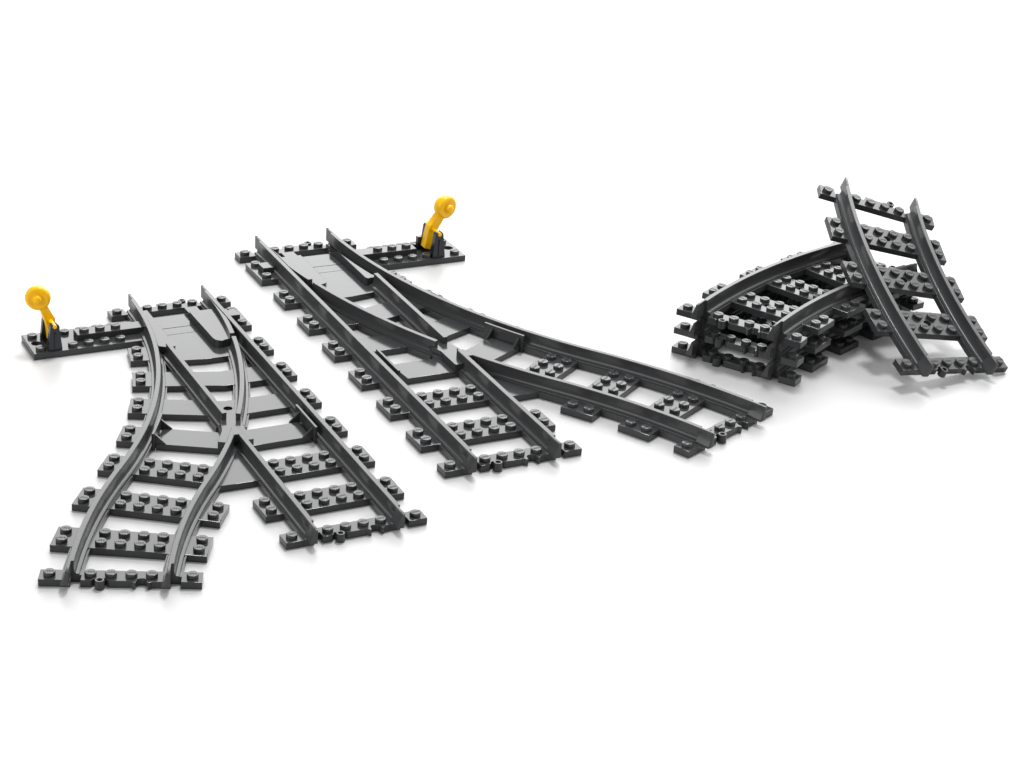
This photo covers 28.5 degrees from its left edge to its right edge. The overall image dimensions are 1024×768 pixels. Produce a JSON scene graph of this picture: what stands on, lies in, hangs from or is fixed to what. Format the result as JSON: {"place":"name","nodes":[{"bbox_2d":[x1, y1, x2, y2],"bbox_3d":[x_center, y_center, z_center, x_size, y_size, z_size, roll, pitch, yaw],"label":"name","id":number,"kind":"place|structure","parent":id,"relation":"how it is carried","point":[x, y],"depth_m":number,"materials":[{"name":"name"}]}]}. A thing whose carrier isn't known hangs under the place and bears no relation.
{"place":"outdoors","nodes":[
{"label":"outdoors","id":0,"kind":"place"},
{"bbox_2d":[0,0,1023,767],"bbox_3d":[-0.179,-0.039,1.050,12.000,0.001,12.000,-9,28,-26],"label":"ground","id":1,"kind":"structure","parent":0,"point":[822,566],"depth_m":0.98,"materials":[{"name":"white paper"}]},
{"bbox_2d":[21,285,426,590],"bbox_3d":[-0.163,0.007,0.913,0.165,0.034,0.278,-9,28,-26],"label":"switch track","id":2,"kind":"structure","parent":1,"relation":"on","point":[209,329],"depth_m":0.90,"materials":[{"name":"grey plastic"}]},
{"bbox_2d":[235,195,772,477],"bbox_3d":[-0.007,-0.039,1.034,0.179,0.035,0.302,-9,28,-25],"label":"switch track","id":3,"kind":"structure","parent":1,"relation":"on","point":[325,291],"depth_m":1.00,"materials":[{"name":"grey plastic"}]},
{"bbox_2d":[671,305,910,386],"bbox_3d":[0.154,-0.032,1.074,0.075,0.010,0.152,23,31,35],"label":"curved track","id":4,"kind":"structure","parent":1,"relation":"on","point":[770,370],"depth_m":1.03,"materials":[{"name":"grey plastic"}]},
{"bbox_2d":[674,263,923,367],"bbox_3d":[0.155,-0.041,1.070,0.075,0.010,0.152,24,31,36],"label":"curved track","id":5,"kind":"structure","parent":4,"relation":"on","point":[772,351],"depth_m":1.03,"materials":[{"name":"grey plastic"}]},
{"bbox_2d":[676,242,917,348],"bbox_3d":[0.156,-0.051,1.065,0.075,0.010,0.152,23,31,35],"label":"curved track","id":6,"kind":"structure","parent":5,"relation":"on","point":[843,299],"depth_m":1.05,"materials":[{"name":"grey plastic"}]},
{"bbox_2d":[817,177,1007,377],"bbox_3d":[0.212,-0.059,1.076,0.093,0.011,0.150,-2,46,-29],"label":"curved track","id":7,"kind":"structure","parent":1,"relation":"on","point":[904,331],"depth_m":1.06,"materials":[{"name":"grey plastic"}]}
]}

